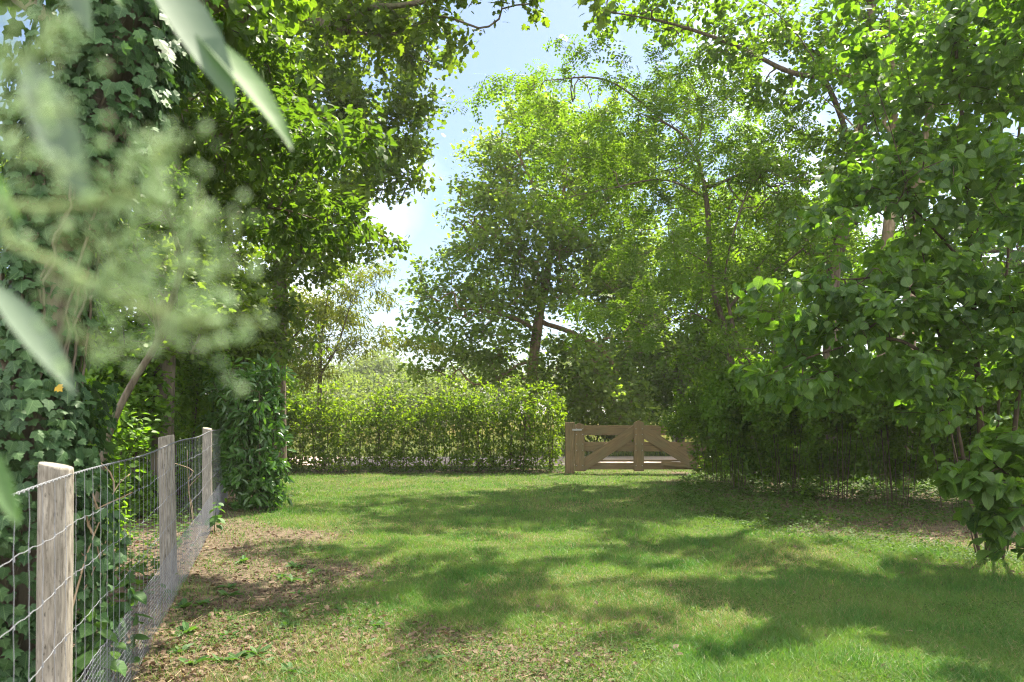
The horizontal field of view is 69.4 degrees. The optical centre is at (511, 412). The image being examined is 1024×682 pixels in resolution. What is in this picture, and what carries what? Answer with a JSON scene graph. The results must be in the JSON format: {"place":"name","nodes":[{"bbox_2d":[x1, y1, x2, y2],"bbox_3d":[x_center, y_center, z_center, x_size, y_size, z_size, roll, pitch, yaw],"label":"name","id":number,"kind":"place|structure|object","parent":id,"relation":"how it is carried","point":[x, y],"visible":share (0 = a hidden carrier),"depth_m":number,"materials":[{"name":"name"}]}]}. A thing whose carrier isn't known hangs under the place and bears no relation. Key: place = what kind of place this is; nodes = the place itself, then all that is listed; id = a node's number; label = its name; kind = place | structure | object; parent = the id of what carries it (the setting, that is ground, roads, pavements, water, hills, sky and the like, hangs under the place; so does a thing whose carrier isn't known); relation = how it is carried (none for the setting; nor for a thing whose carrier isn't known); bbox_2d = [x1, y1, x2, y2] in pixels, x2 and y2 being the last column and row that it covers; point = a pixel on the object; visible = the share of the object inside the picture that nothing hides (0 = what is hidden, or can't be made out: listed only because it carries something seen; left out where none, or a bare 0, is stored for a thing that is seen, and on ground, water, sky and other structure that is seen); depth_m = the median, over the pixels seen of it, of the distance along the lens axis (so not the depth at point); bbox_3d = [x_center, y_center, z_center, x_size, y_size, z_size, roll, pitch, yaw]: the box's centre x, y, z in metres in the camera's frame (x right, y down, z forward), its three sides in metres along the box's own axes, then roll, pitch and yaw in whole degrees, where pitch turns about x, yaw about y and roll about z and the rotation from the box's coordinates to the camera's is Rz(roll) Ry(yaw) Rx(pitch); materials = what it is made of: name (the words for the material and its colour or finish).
{"place":"outdoors","nodes":[
{"label":"outdoors","id":0,"kind":"place"},
{"bbox_2d":[179,419,808,456],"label":"meadow grass","id":1,"kind":"structure","parent":0,"point":[586,439],"depth_m":32.53,"materials":[{"name":"plant"}]},
{"bbox_2d":[0,0,1023,412],"label":"sky","id":2,"kind":"structure","parent":0,"point":[505,45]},
{"bbox_2d":[73,413,1023,681],"bbox_3d":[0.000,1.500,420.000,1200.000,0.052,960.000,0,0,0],"label":"ground","id":3,"kind":"structure","parent":0,"point":[381,505],"depth_m":8.13,"materials":[{"name":"soil"}]},
{"bbox_2d":[0,121,143,314],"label":"background tree","id":4,"kind":"object","parent":3,"relation":"on","point":[3,180],"visible":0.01,"depth_m":23.55,"materials":[{"name":"green plant"}]},
{"bbox_2d":[72,597,117,681],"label":"nettle plant","id":5,"kind":"object","parent":3,"relation":"on","point":[86,629],"visible":0.84,"depth_m":3.52,"materials":[{"name":"green plant"}]},
{"bbox_2d":[86,627,126,681],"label":"nettle plant","id":6,"kind":"object","parent":3,"relation":"on","point":[122,669],"visible":0.52,"depth_m":3.73,"materials":[{"name":"green plant"}]},
{"bbox_2d":[62,370,160,551],"bbox_3d":[-4.380,0.586,7.596,1.334,2.103,1.063,0,0,0],"label":"understory shrub","id":7,"kind":"object","parent":3,"relation":"on","point":[124,432],"visible":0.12,"depth_m":7.75,"materials":[{"name":"green plant"}]},
{"bbox_2d":[0,427,227,681],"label":"wire fence","id":8,"kind":"object","parent":3,"relation":"on","point":[54,578],"visible":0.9,"depth_m":2.90,"materials":[{"name":"wood"}]},
{"bbox_2d":[73,328,184,518],"bbox_3d":[-5.713,0.217,10.593,1.864,2.855,1.624,0,0,0],"label":"understory shrub","id":9,"kind":"object","parent":3,"relation":"on","point":[120,374],"visible":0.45,"depth_m":10.45,"materials":[{"name":"green plant"}]},
{"bbox_2d":[108,558,153,676],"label":"nettle plant","id":10,"kind":"object","parent":3,"relation":"on","point":[140,596],"visible":0.41,"depth_m":4.14,"materials":[{"name":"green plant"}]},
{"bbox_2d":[0,0,291,526],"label":"flowering shrub","id":11,"kind":"object","parent":3,"relation":"on","point":[43,102],"visible":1,"depth_m":0.26,"materials":[{"name":"green plant"}]},
{"bbox_2d":[106,373,185,471],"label":"back shrub","id":12,"kind":"object","parent":3,"relation":"on","point":[141,459],"visible":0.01,"depth_m":18.42,"materials":[{"name":"green plant"}]},
{"bbox_2d":[92,274,224,485],"bbox_3d":[-7.020,-0.615,14.058,3.268,4.509,2.535,0,0,0],"label":"understory shrub","id":13,"kind":"object","parent":3,"relation":"on","point":[124,321],"visible":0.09,"depth_m":13.77,"materials":[{"name":"green plant"}]},
{"bbox_2d":[0,0,317,660],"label":"ivy clad tree","id":14,"kind":"object","parent":3,"relation":"on","point":[226,12],"visible":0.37,"depth_m":3.98,"materials":[{"name":"green plant"}]},
{"bbox_2d":[0,0,224,681],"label":"ivy","id":15,"kind":"object","parent":14,"relation":"attached to","point":[159,87],"visible":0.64,"depth_m":3.76,"materials":[{"name":"green plant"}]},
{"bbox_2d":[73,505,108,612],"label":"dry stalk","id":16,"kind":"object","parent":15,"relation":"on","point":[97,550],"visible":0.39,"depth_m":3.88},
{"bbox_2d":[73,463,132,607],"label":"dry stalk","id":17,"kind":"object","parent":15,"relation":"on","point":[93,534],"visible":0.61,"depth_m":3.84,"materials":[{"name":"plant"}]},
{"bbox_2d":[99,165,246,455],"bbox_3d":[-12.463,-4.505,24.994,7.625,12.054,5.966,0,0,0],"label":"background tree","id":18,"kind":"object","parent":3,"relation":"on","point":[144,323],"depth_m":24.61,"materials":[{"name":"green plant"}]},
{"bbox_2d":[157,451,198,553],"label":"dry stalk","id":19,"kind":"object","parent":3,"relation":"on","point":[188,492],"visible":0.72,"depth_m":7.80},
{"bbox_2d":[167,643,192,653],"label":"weed rosette","id":20,"kind":"object","parent":3,"relation":"on","point":[183,647],"visible":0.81,"depth_m":4.59,"materials":[{"name":"green plant"}]},
{"bbox_2d":[172,598,192,611],"bbox_3d":[-2.491,1.455,5.583,0.176,0.060,0.209,0,0,-6],"label":"weed rosette","id":21,"kind":"object","parent":3,"relation":"on","point":[181,603],"visible":0.98,"depth_m":5.59,"materials":[{"name":"green plant"}]},
{"bbox_2d":[169,621,197,638],"bbox_3d":[-2.193,1.457,4.951,0.187,0.064,0.223,0,0,-16],"label":"weed rosette","id":22,"kind":"object","parent":3,"relation":"on","point":[185,626],"visible":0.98,"depth_m":4.97,"materials":[{"name":"green plant"}]},
{"bbox_2d":[134,317,239,504],"bbox_3d":[-5.276,-0.038,11.991,1.644,3.364,1.448,0,0,0],"label":"understory shrub","id":23,"kind":"object","parent":3,"relation":"on","point":[192,390],"visible":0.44,"depth_m":11.84,"materials":[{"name":"green plant"}]},
{"bbox_2d":[178,655,210,664],"bbox_3d":[-1.881,1.467,4.373,0.205,0.059,0.171,0,0,13],"label":"weed rosette","id":24,"kind":"object","parent":3,"relation":"on","point":[200,659],"visible":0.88,"depth_m":4.37,"materials":[{"name":"green plant"}]},
{"bbox_2d":[175,394,216,468],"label":"back shrub","id":25,"kind":"object","parent":3,"relation":"on","point":[186,431],"visible":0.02,"depth_m":18.78,"materials":[{"name":"green plant"}]},
{"bbox_2d":[192,598,211,606],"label":"weed rosette","id":26,"kind":"object","parent":3,"relation":"on","point":[204,601],"visible":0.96,"depth_m":5.69,"materials":[{"name":"green plant"}]},
{"bbox_2d":[6,1,403,588],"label":"hornbeam tree","id":27,"kind":"object","parent":3,"relation":"on","point":[256,183],"visible":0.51,"depth_m":5.27,"materials":[{"name":"green plant"}]},
{"bbox_2d":[204,499,225,529],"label":"nettle plant","id":28,"kind":"object","parent":3,"relation":"on","point":[215,518],"visible":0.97,"depth_m":9.27,"materials":[{"name":"green plant"}]},
{"bbox_2d":[123,199,314,424],"bbox_3d":[-9.496,-2.916,23.962,5.779,8.869,6.176,0,0,0],"label":"background tree","id":29,"kind":"object","parent":3,"relation":"on","point":[242,254],"visible":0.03,"depth_m":23.25,"materials":[{"name":"green plant"}]},
{"bbox_2d":[208,653,237,663],"bbox_3d":[-1.742,1.473,4.401,0.202,0.050,0.146,0,0,16],"label":"weed rosette","id":30,"kind":"object","parent":3,"relation":"on","point":[216,657],"visible":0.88,"depth_m":4.43,"materials":[{"name":"green plant"}]},
{"bbox_2d":[217,630,239,639],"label":"weed rosette","id":31,"kind":"object","parent":3,"relation":"on","point":[234,632],"visible":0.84,"depth_m":4.94,"materials":[{"name":"green plant"}]},
{"bbox_2d":[217,590,243,596],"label":"weed rosette","id":32,"kind":"object","parent":3,"relation":"on","point":[223,592],"visible":0.96,"depth_m":5.99,"materials":[{"name":"green plant"}]},
{"bbox_2d":[218,651,245,661],"bbox_3d":[-1.690,1.479,4.447,0.191,0.055,0.160,0,0,-27],"label":"weed rosette","id":33,"kind":"object","parent":3,"relation":"on","point":[238,654],"visible":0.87,"depth_m":4.43,"materials":[{"name":"green plant"}]},
{"bbox_2d":[188,267,289,485],"bbox_3d":[-5.419,-0.585,14.512,1.956,4.458,1.492,0,0,0],"label":"understory shrub","id":34,"kind":"object","parent":3,"relation":"on","point":[254,346],"visible":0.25,"depth_m":14.38,"materials":[{"name":"green plant"}]},
{"bbox_2d":[195,351,296,511],"bbox_3d":[-4.123,0.351,11.543,1.253,2.592,1.899,0,0,-40],"label":"laurel bush","id":35,"kind":"object","parent":3,"relation":"on","point":[263,466],"visible":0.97,"depth_m":11.14,"materials":[{"name":"green plant"}]},
{"bbox_2d":[244,643,273,658],"bbox_3d":[-1.570,1.483,4.575,0.207,0.060,0.173,0,0,-37],"label":"weed rosette","id":36,"kind":"object","parent":3,"relation":"on","point":[253,653],"visible":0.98,"depth_m":4.60,"materials":[{"name":"green plant"}]},
{"bbox_2d":[245,362,304,469],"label":"back shrub","id":37,"kind":"object","parent":3,"relation":"on","point":[293,387],"visible":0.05,"depth_m":19.09,"materials":[{"name":"green plant"}]},
{"bbox_2d":[274,618,298,629],"bbox_3d":[-1.562,1.479,5.199,0.161,0.056,0.224,0,0,0],"label":"weed rosette","id":38,"kind":"object","parent":3,"relation":"on","point":[283,623],"visible":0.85,"depth_m":5.18,"materials":[{"name":"green plant"}]},
{"bbox_2d":[280,662,303,672],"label":"weed rosette","id":39,"kind":"object","parent":3,"relation":"on","point":[289,665],"visible":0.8,"depth_m":4.30,"materials":[{"name":"green plant"}]},
{"bbox_2d":[282,574,302,581],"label":"weed rosette","id":40,"kind":"object","parent":3,"relation":"on","point":[291,579],"visible":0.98,"depth_m":6.50,"materials":[{"name":"green plant"}]},
{"bbox_2d":[286,385,306,467],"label":"hedge shrub","id":41,"kind":"object","parent":3,"relation":"on","point":[290,406],"visible":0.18,"depth_m":18.70,"materials":[{"name":"green plant"}]},
{"bbox_2d":[286,390,321,469],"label":"hedge shrub","id":42,"kind":"object","parent":3,"relation":"on","point":[299,446],"visible":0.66,"depth_m":18.70,"materials":[{"name":"green plant"}]},
{"bbox_2d":[290,392,339,470],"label":"hedge shrub","id":43,"kind":"object","parent":3,"relation":"on","point":[318,445],"visible":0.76,"depth_m":18.53,"materials":[{"name":"green plant"}]},
{"bbox_2d":[292,379,361,470],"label":"hedge shrub","id":44,"kind":"object","parent":3,"relation":"on","point":[329,403],"visible":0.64,"depth_m":18.69,"materials":[{"name":"green plant"}]},
{"bbox_2d":[286,371,369,433],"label":"distant tree","id":45,"kind":"object","parent":3,"relation":"on","point":[338,392],"visible":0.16,"depth_m":45.95,"materials":[{"name":"green plant"}]},
{"bbox_2d":[181,0,476,466],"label":"maple tree","id":46,"kind":"object","parent":3,"relation":"on","point":[342,82],"visible":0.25,"depth_m":15.04,"materials":[{"name":"green plant"}]},
{"bbox_2d":[314,396,366,472],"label":"hedge shrub","id":47,"kind":"object","parent":3,"relation":"on","point":[339,457],"visible":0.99,"depth_m":18.29,"materials":[{"name":"green plant"}]},
{"bbox_2d":[296,355,396,408],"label":"distant tree","id":48,"kind":"object","parent":3,"relation":"on","point":[341,368],"visible":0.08,"depth_m":83.64,"materials":[{"name":"green plant"}]},
{"bbox_2d":[95,0,616,497],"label":"lime tree","id":49,"kind":"object","parent":3,"relation":"on","point":[339,30],"visible":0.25,"depth_m":9.66,"materials":[{"name":"green plant"}]},
{"bbox_2d":[341,403,382,470],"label":"hedge shrub","id":50,"kind":"object","parent":3,"relation":"on","point":[358,435],"visible":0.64,"depth_m":18.68,"materials":[{"name":"green plant"}]},
{"bbox_2d":[311,363,421,433],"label":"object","id":51,"kind":"object","parent":3,"relation":"on","point":[370,384],"visible":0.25,"depth_m":50.82,"materials":[{"name":"green plant"}]},
{"bbox_2d":[352,396,393,471],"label":"hedge shrub","id":52,"kind":"object","parent":3,"relation":"on","point":[377,430],"visible":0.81,"depth_m":18.71,"materials":[{"name":"green plant"}]},
{"bbox_2d":[330,341,437,416],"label":"distant tree","id":53,"kind":"object","parent":3,"relation":"on","point":[386,362],"visible":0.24,"depth_m":85.29,"materials":[{"name":"green plant"}]},
{"bbox_2d":[361,382,421,470],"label":"hedge shrub","id":54,"kind":"object","parent":3,"relation":"on","point":[394,414],"visible":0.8,"depth_m":18.71,"materials":[{"name":"green plant"}]},
{"bbox_2d":[381,399,428,471],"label":"hedge shrub","id":55,"kind":"object","parent":3,"relation":"on","point":[402,457],"visible":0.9,"depth_m":18.54,"materials":[{"name":"green plant"}]},
{"bbox_2d":[398,395,449,471],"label":"hedge shrub","id":56,"kind":"object","parent":3,"relation":"on","point":[420,440],"visible":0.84,"depth_m":18.53,"materials":[{"name":"green plant"}]},
{"bbox_2d":[405,394,453,471],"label":"hedge shrub","id":57,"kind":"object","parent":3,"relation":"on","point":[428,436],"visible":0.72,"depth_m":18.57,"materials":[{"name":"green plant"}]},
{"bbox_2d":[417,654,445,663],"bbox_3d":[-0.495,1.480,4.437,0.174,0.056,0.147,0,0,-43],"label":"weed rosette","id":58,"kind":"object","parent":3,"relation":"on","point":[432,659],"visible":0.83,"depth_m":4.44,"materials":[{"name":"green plant"}]},
{"bbox_2d":[380,363,495,429],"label":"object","id":59,"kind":"object","parent":3,"relation":"on","point":[429,389],"visible":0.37,"depth_m":49.26,"materials":[{"name":"green plant"}]},
{"bbox_2d":[418,374,487,471],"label":"hedge shrub","id":60,"kind":"object","parent":3,"relation":"on","point":[447,436],"visible":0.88,"depth_m":18.52,"materials":[{"name":"green plant"}]},
{"bbox_2d":[446,383,489,469],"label":"hedge shrub","id":61,"kind":"object","parent":3,"relation":"on","point":[471,447],"visible":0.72,"depth_m":18.59,"materials":[{"name":"green plant"}]},
{"bbox_2d":[455,376,509,470],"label":"hedge shrub","id":62,"kind":"object","parent":3,"relation":"on","point":[480,407],"visible":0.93,"depth_m":18.51,"materials":[{"name":"green plant"}]},
{"bbox_2d":[466,398,512,469],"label":"hedge shrub","id":63,"kind":"object","parent":3,"relation":"on","point":[493,431],"visible":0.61,"depth_m":18.79,"materials":[{"name":"green plant"}]},
{"bbox_2d":[438,349,551,415],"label":"distant tree","id":64,"kind":"object","parent":3,"relation":"on","point":[498,390],"visible":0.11,"depth_m":87.37,"materials":[{"name":"green plant"}]},
{"bbox_2d":[484,373,539,470],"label":"hedge shrub","id":65,"kind":"object","parent":3,"relation":"on","point":[504,402],"visible":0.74,"depth_m":18.66,"materials":[{"name":"green plant"}]},
{"bbox_2d":[499,388,544,471],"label":"hedge shrub","id":66,"kind":"object","parent":3,"relation":"on","point":[520,431],"visible":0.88,"depth_m":18.53,"materials":[{"name":"green plant"}]},
{"bbox_2d":[482,355,571,421],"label":"distant tree","id":67,"kind":"object","parent":3,"relation":"on","point":[553,376],"visible":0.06,"depth_m":94.50,"materials":[{"name":"green plant"}]},
{"bbox_2d":[33,458,1023,681],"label":"ground cover","id":68,"kind":"object","parent":3,"relation":"on","point":[729,512],"visible":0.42,"depth_m":9.50,"materials":[{"name":"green plant"}]},
{"bbox_2d":[502,378,565,470],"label":"hedge shrub","id":69,"kind":"object","parent":3,"relation":"on","point":[535,459],"visible":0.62,"depth_m":18.86,"materials":[{"name":"green plant"}]},
{"bbox_2d":[519,383,566,471],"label":"hedge shrub","id":70,"kind":"object","parent":3,"relation":"on","point":[554,451],"visible":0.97,"depth_m":18.54,"materials":[{"name":"green plant"}]},
{"bbox_2d":[73,469,1023,681],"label":"leaf litter","id":71,"kind":"object","parent":3,"relation":"on","point":[230,649],"visible":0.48,"depth_m":5.03,"materials":[{"name":"plant"}]},
{"bbox_2d":[131,499,981,681],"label":"fallen twigs","id":72,"kind":"object","parent":3,"relation":"on","point":[418,636],"visible":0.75,"depth_m":4.99,"materials":[{"name":"wood"}]},
{"bbox_2d":[565,422,574,473],"bbox_3d":[1.408,0.925,18.000,0.242,1.350,0.220,0,0,0],"label":"gate post","id":73,"kind":"object","parent":3,"relation":"on","point":[569,449],"visible":0.82,"depth_m":17.90,"materials":[{"name":"wood"}]},
{"bbox_2d":[572,420,705,470],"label":"field gate","id":74,"kind":"structure","parent":73,"relation":"attached to","point":[638,432],"depth_m":17.95,"materials":[{"name":"wood"}]},
{"bbox_2d":[661,461,698,468],"bbox_3d":[4.073,1.269,17.840,0.956,0.206,0.025,0,0,0],"label":"loose board","id":75,"kind":"object","parent":74,"relation":"attached to","point":[672,463],"visible":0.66,"depth_m":17.83,"materials":[{"name":"wood"}]},
{"bbox_2d":[550,388,636,448],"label":"field shrub","id":76,"kind":"object","parent":3,"relation":"on","point":[590,421],"visible":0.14,"depth_m":28.82,"materials":[{"name":"green plant"}]},
{"bbox_2d":[561,222,691,441],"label":"background tree","id":77,"kind":"object","parent":3,"relation":"on","point":[642,243],"visible":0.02,"depth_m":30.49,"materials":[{"name":"green plant"}]},
{"bbox_2d":[580,241,761,441],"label":"background tree","id":78,"kind":"object","parent":3,"relation":"on","point":[660,377],"visible":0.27,"depth_m":25.75,"materials":[{"name":"green plant"}]},
{"bbox_2d":[444,25,952,369],"bbox_3d":[3.379,-3.210,15.804,9.639,9.141,6.913,0,0,0],"label":"robinia tree","id":79,"kind":"object","parent":3,"relation":"on","point":[652,149],"visible":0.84,"depth_m":14.84,"materials":[{"name":"green plant"}]},
{"bbox_2d":[656,379,744,486],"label":"thicket shrub","id":80,"kind":"object","parent":3,"relation":"on","point":[689,414],"visible":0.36,"depth_m":15.11,"materials":[{"name":"green plant"}]},
{"bbox_2d":[657,109,790,410],"bbox_3d":[8.550,-5.042,28.399,6.716,13.130,5.943,0,0,0],"label":"background tree","id":81,"kind":"object","parent":3,"relation":"on","point":[678,224],"visible":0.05,"depth_m":27.83,"materials":[{"name":"green plant"}]},
{"bbox_2d":[695,357,775,492],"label":"thicket shrub","id":82,"kind":"object","parent":3,"relation":"on","point":[720,408],"visible":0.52,"depth_m":13.52,"materials":[{"name":"green plant"}]},
{"bbox_2d":[655,147,861,474],"bbox_3d":[5.080,-1.807,14.308,3.888,6.131,3.147,0,0,-40],"label":"slim tree","id":83,"kind":"object","parent":3,"relation":"on","point":[736,333],"visible":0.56,"depth_m":13.88,"materials":[{"name":"green plant"}]},
{"bbox_2d":[727,349,789,465],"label":"back shrub","id":84,"kind":"object","parent":3,"relation":"on","point":[752,357],"depth_m":18.53,"materials":[{"name":"green plant"}]},
{"bbox_2d":[667,185,874,369],"bbox_3d":[9.215,-3.145,24.865,7.576,9.329,5.931,0,0,0],"label":"background tree","id":85,"kind":"object","parent":3,"relation":"on","point":[753,347],"visible":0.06,"depth_m":24.40,"materials":[{"name":"green plant"}]},
{"bbox_2d":[733,359,824,499],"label":"thicket shrub","id":86,"kind":"object","parent":3,"relation":"on","point":[771,417],"visible":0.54,"depth_m":12.84,"materials":[{"name":"green plant"}]},
{"bbox_2d":[589,0,1022,485],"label":"linden tree","id":87,"kind":"object","parent":3,"relation":"on","point":[786,29],"visible":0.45,"depth_m":14.87,"materials":[{"name":"green plant"}]},
{"bbox_2d":[787,355,877,501],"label":"thicket shrub","id":88,"kind":"object","parent":3,"relation":"on","point":[832,463],"visible":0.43,"depth_m":12.29,"materials":[{"name":"green plant"}]},
{"bbox_2d":[840,350,903,475],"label":"back shrub","id":89,"kind":"object","parent":3,"relation":"on","point":[874,355],"visible":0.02,"depth_m":17.62,"materials":[{"name":"green plant"}]},
{"bbox_2d":[725,0,1023,560],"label":"hazel bush","id":90,"kind":"object","parent":3,"relation":"on","point":[976,75],"visible":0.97,"depth_m":6.99,"materials":[{"name":"green plant"}]},
{"bbox_2d":[837,368,935,508],"bbox_3d":[6.044,0.371,11.686,2.120,2.518,1.903,0,0,0],"label":"thicket shrub","id":91,"kind":"object","parent":3,"relation":"on","point":[875,416],"visible":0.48,"depth_m":11.52,"materials":[{"name":"green plant"}]},
{"bbox_2d":[782,0,999,482],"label":"tree","id":92,"kind":"object","parent":3,"relation":"on","point":[824,63],"visible":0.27,"depth_m":14.45,"materials":[{"name":"green plant"}]},
{"bbox_2d":[822,0,1021,483],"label":"tree","id":93,"kind":"object","parent":3,"relation":"on","point":[933,17],"visible":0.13,"depth_m":14.21,"materials":[{"name":"green plant"}]},
{"bbox_2d":[900,361,1004,512],"bbox_3d":[6.669,0.372,10.903,1.613,2.522,2.421,0,0,34],"label":"thicket shrub","id":94,"kind":"object","parent":3,"relation":"on","point":[968,434],"visible":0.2,"depth_m":10.83,"materials":[{"name":"green plant"}]},
{"bbox_2d":[920,157,1023,357],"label":"background tree","id":95,"kind":"object","parent":3,"relation":"on","point":[992,249],"visible":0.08,"depth_m":22.25,"materials":[{"name":"green plant"}]},
{"bbox_2d":[922,426,1023,561],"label":"hazel bush","id":96,"kind":"object","parent":3,"relation":"on","point":[995,519],"visible":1,"depth_m":6.36,"materials":[{"name":"green plant"}]},
{"bbox_2d":[965,336,1023,463],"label":"thicket shrub","id":97,"kind":"object","parent":3,"relation":"on","point":[1007,402],"visible":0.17,"depth_m":9.83,"materials":[{"name":"green plant"}]},
{"bbox_2d":[144,456,959,465],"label":"road","id":98,"kind":"structure","parent":0,"point":[624,458],"depth_m":22.26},
{"bbox_2d":[268,258,454,440],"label":"willow tree","id":99,"kind":"object","parent":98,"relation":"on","point":[325,310],"visible":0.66,"depth_m":21.03,"materials":[{"name":"green plant"}]},
{"bbox_2d":[390,74,695,440],"bbox_3d":[0.946,-5.242,25.659,10.953,12.508,7.301,0,0,0],"label":"oak tree","id":100,"kind":"object","parent":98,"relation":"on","point":[537,298],"visible":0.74,"depth_m":24.45,"materials":[{"name":"green plant"}]},
{"bbox_2d":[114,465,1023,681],"bbox_3d":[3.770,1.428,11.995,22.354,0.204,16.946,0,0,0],"label":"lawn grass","id":101,"kind":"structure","parent":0,"point":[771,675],"depth_m":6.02,"materials":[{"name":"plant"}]},
{"bbox_2d":[114,465,1023,681],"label":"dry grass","id":102,"kind":"structure","parent":0,"point":[577,602],"depth_m":5.53,"materials":[{"name":"plant"}]},
{"bbox_2d":[763,110,1006,357],"bbox_3d":[11.893,-4.198,23.935,7.414,11.437,6.795,0,0,-44],"label":"background tree","id":103,"kind":"object","parent":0,"point":[866,220],"visible":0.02,"depth_m":23.23,"materials":[{"name":"green plant"}]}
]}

